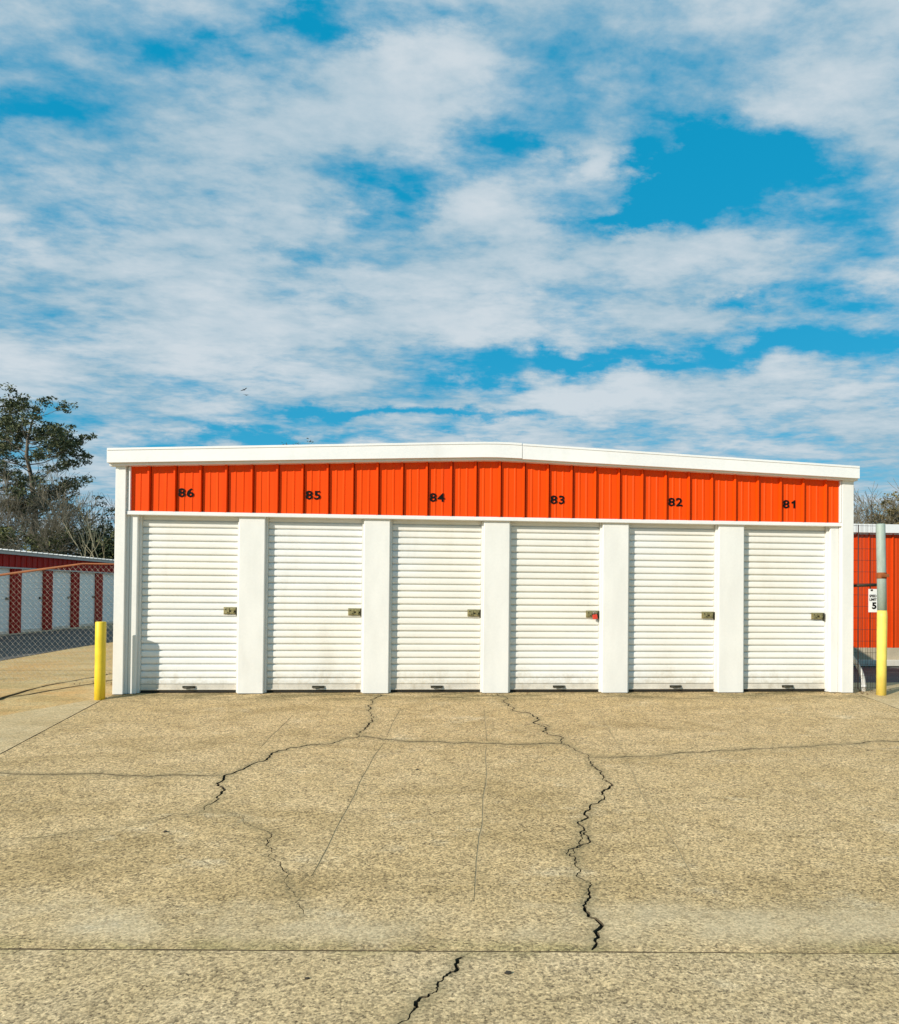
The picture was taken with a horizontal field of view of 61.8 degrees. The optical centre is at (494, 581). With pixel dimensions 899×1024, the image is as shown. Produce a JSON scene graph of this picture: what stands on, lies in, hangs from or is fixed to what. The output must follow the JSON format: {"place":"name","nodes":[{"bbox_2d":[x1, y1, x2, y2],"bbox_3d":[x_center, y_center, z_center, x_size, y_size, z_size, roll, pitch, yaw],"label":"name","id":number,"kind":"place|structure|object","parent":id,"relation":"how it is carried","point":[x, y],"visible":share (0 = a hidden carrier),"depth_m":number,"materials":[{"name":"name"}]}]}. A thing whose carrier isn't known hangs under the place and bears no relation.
{"place":"outdoors","nodes":[
{"label":"outdoors","id":0,"kind":"place"},
{"bbox_2d":[0,697,106,753],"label":"pavement","id":1,"kind":"structure","parent":0,"point":[16,729],"depth_m":7.68,"materials":[{"name":"concrete"}]},
{"bbox_2d":[94,621,106,699],"bbox_3d":[-4.608,0.941,8.752,0.117,0.955,0.117,1,-1,-5],"label":"bollard","id":2,"kind":"object","parent":1,"relation":"on","point":[100,664],"visible":0.91,"depth_m":8.71,"materials":[{"name":"yellow metal"}]},
{"bbox_2d":[0,642,112,715],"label":"yard","id":3,"kind":"structure","parent":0,"point":[18,695],"depth_m":10.44,"materials":[{"name":"concrete"}]},
{"bbox_2d":[0,629,112,660],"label":"drive","id":4,"kind":"structure","parent":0,"point":[46,640],"depth_m":18.43,"materials":[{"name":"grey concrete"}]},
{"bbox_2d":[0,563,113,682],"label":"chain link fence","id":5,"kind":"object","parent":4,"relation":"on","point":[32,570],"visible":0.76,"depth_m":9.95,"materials":[{"name":"metal"}]},
{"bbox_2d":[81,625,112,628],"bbox_3d":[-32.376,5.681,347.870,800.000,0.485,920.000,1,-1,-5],"label":"ground","id":6,"kind":"structure","parent":0,"point":[110,626],"depth_m":25.39,"materials":[{"name":"grey concrete"}]},
{"bbox_2d":[0,517,30,549],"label":"bare tree","id":7,"kind":"object","parent":6,"relation":"on","point":[19,544],"visible":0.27,"depth_m":40.52,"materials":[{"name":"green plant"}]},
{"bbox_2d":[0,526,33,550],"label":"bush","id":8,"kind":"object","parent":6,"relation":"on","point":[3,535],"visible":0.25,"depth_m":41.90,"materials":[{"name":"green plant"}]},
{"bbox_2d":[0,427,35,496],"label":"pine tree","id":9,"kind":"object","parent":6,"relation":"on","point":[18,440],"visible":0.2,"depth_m":49.80,"materials":[{"name":"green plant"}]},
{"bbox_2d":[0,505,36,548],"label":"bare tree","id":10,"kind":"object","parent":6,"relation":"on","point":[14,526],"visible":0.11,"depth_m":44.61,"materials":[{"name":"grey plant"}]},
{"bbox_2d":[0,463,51,550],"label":"bare tree","id":11,"kind":"object","parent":6,"relation":"on","point":[5,502],"visible":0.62,"depth_m":44.62,"materials":[{"name":"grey plant"}]},
{"bbox_2d":[2,495,86,555],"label":"bare tree","id":12,"kind":"object","parent":6,"relation":"on","point":[47,526],"visible":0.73,"depth_m":41.74,"materials":[{"name":"brown plant"}]},
{"bbox_2d":[21,524,86,555],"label":"bush","id":13,"kind":"object","parent":6,"relation":"on","point":[54,540],"visible":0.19,"depth_m":42.24,"materials":[{"name":"green plant"}]},
{"bbox_2d":[0,548,113,635],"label":"storage building","id":14,"kind":"structure","parent":6,"relation":"on","point":[14,560],"depth_m":23.27,"materials":[{"name":"red"}]},
{"bbox_2d":[0,568,9,634],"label":"roller door","id":15,"kind":"structure","parent":14,"relation":"in","point":[4,602],"depth_m":20.84,"materials":[{"name":"grey paint"}]},
{"bbox_2d":[21,569,42,631],"bbox_3d":[-13.748,0.531,22.216,0.060,1.873,1.260,1,-1,-5],"label":"roller door","id":16,"kind":"structure","parent":14,"relation":"in","point":[30,594],"depth_m":22.25,"materials":[{"name":"grey paint"}]},
{"bbox_2d":[52,571,70,628],"bbox_3d":[-13.893,0.552,23.985,0.060,1.873,1.260,1,-1,-5],"label":"roller door","id":17,"kind":"structure","parent":14,"relation":"in","point":[65,619],"depth_m":24.03,"materials":[{"name":"grey paint"}]},
{"bbox_2d":[79,572,94,626],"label":"roller door","id":18,"kind":"structure","parent":14,"relation":"in","point":[86,583],"depth_m":25.80,"materials":[{"name":"grey paint"}]},
{"bbox_2d":[102,574,113,623],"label":"roller door","id":19,"kind":"structure","parent":14,"relation":"in","point":[109,613],"depth_m":27.51,"materials":[{"name":"grey paint"}]},
{"bbox_2d":[0,382,114,551],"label":"pine tree","id":20,"kind":"object","parent":6,"relation":"on","point":[60,440],"visible":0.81,"depth_m":46.66,"materials":[{"name":"green plant"}]},
{"bbox_2d":[1,503,114,555],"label":"thicket","id":21,"kind":"object","parent":6,"relation":"on","point":[102,518],"visible":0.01,"depth_m":53.84,"materials":[{"name":"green plant"}]},
{"bbox_2d":[23,469,108,551],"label":"bare tree","id":22,"kind":"object","parent":6,"relation":"on","point":[43,505],"visible":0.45,"depth_m":44.47,"materials":[{"name":"grey plant"}]},
{"bbox_2d":[21,453,114,554],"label":"bare tree","id":23,"kind":"object","parent":6,"relation":"on","point":[77,511],"visible":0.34,"depth_m":46.05,"materials":[{"name":"grey plant"}]},
{"bbox_2d":[61,526,108,557],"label":"bush","id":24,"kind":"object","parent":6,"relation":"on","point":[105,535],"visible":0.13,"depth_m":43.45,"materials":[{"name":"green plant"}]},
{"bbox_2d":[64,501,106,556],"bbox_3d":[-21.746,-1.249,39.781,2.592,6.125,1.104,1,-1,-3],"label":"sapling","id":25,"kind":"object","parent":6,"relation":"on","point":[88,536],"visible":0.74,"depth_m":39.81,"materials":[{"name":"brown plant"}]},
{"bbox_2d":[68,524,114,559],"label":"bush","id":26,"kind":"object","parent":6,"relation":"on","point":[101,547],"visible":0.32,"depth_m":43.20,"materials":[{"name":"green plant"}]},
{"bbox_2d":[77,495,112,558],"bbox_3d":[-21.672,-1.396,39.964,3.222,6.427,1.858,0,-1,24],"label":"sapling","id":27,"kind":"object","parent":6,"relation":"on","point":[90,532],"visible":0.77,"depth_m":39.95,"materials":[{"name":"brown plant"}]},
{"bbox_2d":[90,529,114,557],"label":"bush","id":28,"kind":"object","parent":6,"relation":"on","point":[110,541],"visible":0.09,"depth_m":43.25,"materials":[{"name":"green plant"}]},
{"bbox_2d":[93,493,114,542],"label":"bare tree","id":29,"kind":"object","parent":6,"relation":"on","point":[109,518],"visible":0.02,"depth_m":50.54,"materials":[{"name":"grey plant"}]},
{"bbox_2d":[107,442,859,693],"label":"storage building","id":30,"kind":"structure","parent":6,"relation":"on","point":[495,567],"depth_m":9.45,"materials":[{"name":"white paint"}]},
{"bbox_2d":[137,516,238,692],"bbox_3d":[-3.744,0.259,9.200,1.194,2.198,0.104,1,-1,-5],"label":"roller door","id":31,"kind":"structure","parent":30,"relation":"in","point":[189,565],"depth_m":9.21,"materials":[{"name":"beige paint"}]},
{"bbox_2d":[264,518,363,692],"bbox_3d":[-2.237,0.274,9.323,1.199,2.198,0.104,1,-1,-5],"label":"roller door","id":32,"kind":"structure","parent":30,"relation":"in","point":[315,566],"depth_m":9.33,"materials":[{"name":"beige paint"}]},
{"bbox_2d":[389,520,483,691],"bbox_3d":[-0.736,0.288,9.446,1.166,2.198,0.104,1,-1,-5],"label":"roller door","id":33,"kind":"structure","parent":30,"relation":"in","point":[436,629],"depth_m":9.45,"materials":[{"name":"beige paint"}]},
{"bbox_2d":[509,522,601,691],"bbox_3d":[0.768,0.303,9.569,1.188,2.198,0.104,1,-1,-5],"label":"roller door","id":34,"kind":"structure","parent":30,"relation":"in","point":[555,588],"depth_m":9.58,"materials":[{"name":"beige paint"}]},
{"bbox_2d":[628,524,716,691],"bbox_3d":[2.287,0.318,9.694,1.179,2.198,0.104,1,-1,-5],"label":"roller door","id":35,"kind":"structure","parent":30,"relation":"in","point":[672,594],"depth_m":9.70,"materials":[{"name":"beige paint"}]},
{"bbox_2d":[743,526,827,691],"bbox_3d":[3.791,0.333,9.817,1.159,2.198,0.104,1,-1,-5],"label":"roller door","id":36,"kind":"structure","parent":30,"relation":"in","point":[786,567],"depth_m":9.83,"materials":[{"name":"beige paint"}]},
{"bbox_2d":[853,656,865,691],"bbox_3d":[4.774,1.169,9.934,0.290,0.597,0.084,0,-1,4],"label":"drain pipe","id":37,"kind":"object","parent":30,"relation":"attached to","point":[860,669],"visible":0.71,"depth_m":9.90,"materials":[{"name":"white plastic"}]},
{"bbox_2d":[854,493,889,523],"bbox_3d":[18.453,-1.148,39.164,4.542,6.832,4.029,1,-1,-26],"label":"bare tree","id":38,"kind":"object","parent":6,"relation":"on","point":[858,513],"visible":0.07,"depth_m":38.57,"materials":[{"name":"grey plant"}]},
{"bbox_2d":[853,524,898,666],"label":"storage building","id":39,"kind":"structure","parent":6,"relation":"on","point":[867,548],"depth_m":18.19,"materials":[{"name":"orange"}]},
{"bbox_2d":[854,480,898,523],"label":"bare tree","id":40,"kind":"object","parent":6,"relation":"on","point":[867,511],"visible":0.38,"depth_m":35.72,"materials":[{"name":"grey plant"}]},
{"bbox_2d":[859,491,898,523],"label":"brown tree","id":41,"kind":"object","parent":6,"relation":"on","point":[890,509],"visible":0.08,"depth_m":36.42,"materials":[{"name":"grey plant"}]},
{"bbox_2d":[0,691,898,953],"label":"apron","id":42,"kind":"object","parent":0,"point":[696,822],"visible":0.98,"depth_m":5.07,"materials":[{"name":"concrete"}]},
{"bbox_2d":[0,950,898,1023],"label":"road","id":43,"kind":"structure","parent":0,"point":[158,987],"depth_m":3.10,"materials":[{"name":"concrete"}]},
{"bbox_2d":[0,0,898,553],"label":"sky","id":44,"kind":"structure","parent":0,"point":[661,226],"materials":[{"name":"blue"}]},
{"bbox_2d":[853,683,898,708],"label":"pavement","id":45,"kind":"structure","parent":0,"point":[891,698],"depth_m":9.72,"materials":[{"name":"concrete"}]},
{"bbox_2d":[876,524,888,695],"bbox_3d":[5.000,0.376,9.681,0.142,2.256,0.148,1,-1,-5],"label":"gate post","id":46,"kind":"object","parent":45,"relation":"on","point":[882,575],"visible":0.95,"depth_m":9.65,"materials":[{"name":"yellow metal"}]},
{"bbox_2d":[853,518,880,688],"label":"wire gate","id":47,"kind":"structure","parent":46,"relation":"attached to","point":[867,585],"depth_m":9.87,"materials":[{"name":"metal"}]},
{"bbox_2d":[868,587,876,611],"bbox_3d":[4.975,0.229,9.861,0.148,0.337,0.040,1,-1,-5],"label":"speed sign","id":48,"kind":"object","parent":47,"relation":"hanging from","point":[872,600],"visible":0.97,"depth_m":9.84,"materials":[{"name":"metal"}]},
{"bbox_2d":[853,667,898,682],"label":"drive","id":49,"kind":"structure","parent":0,"point":[892,674],"depth_m":15.04,"materials":[{"name":"grey concrete"}]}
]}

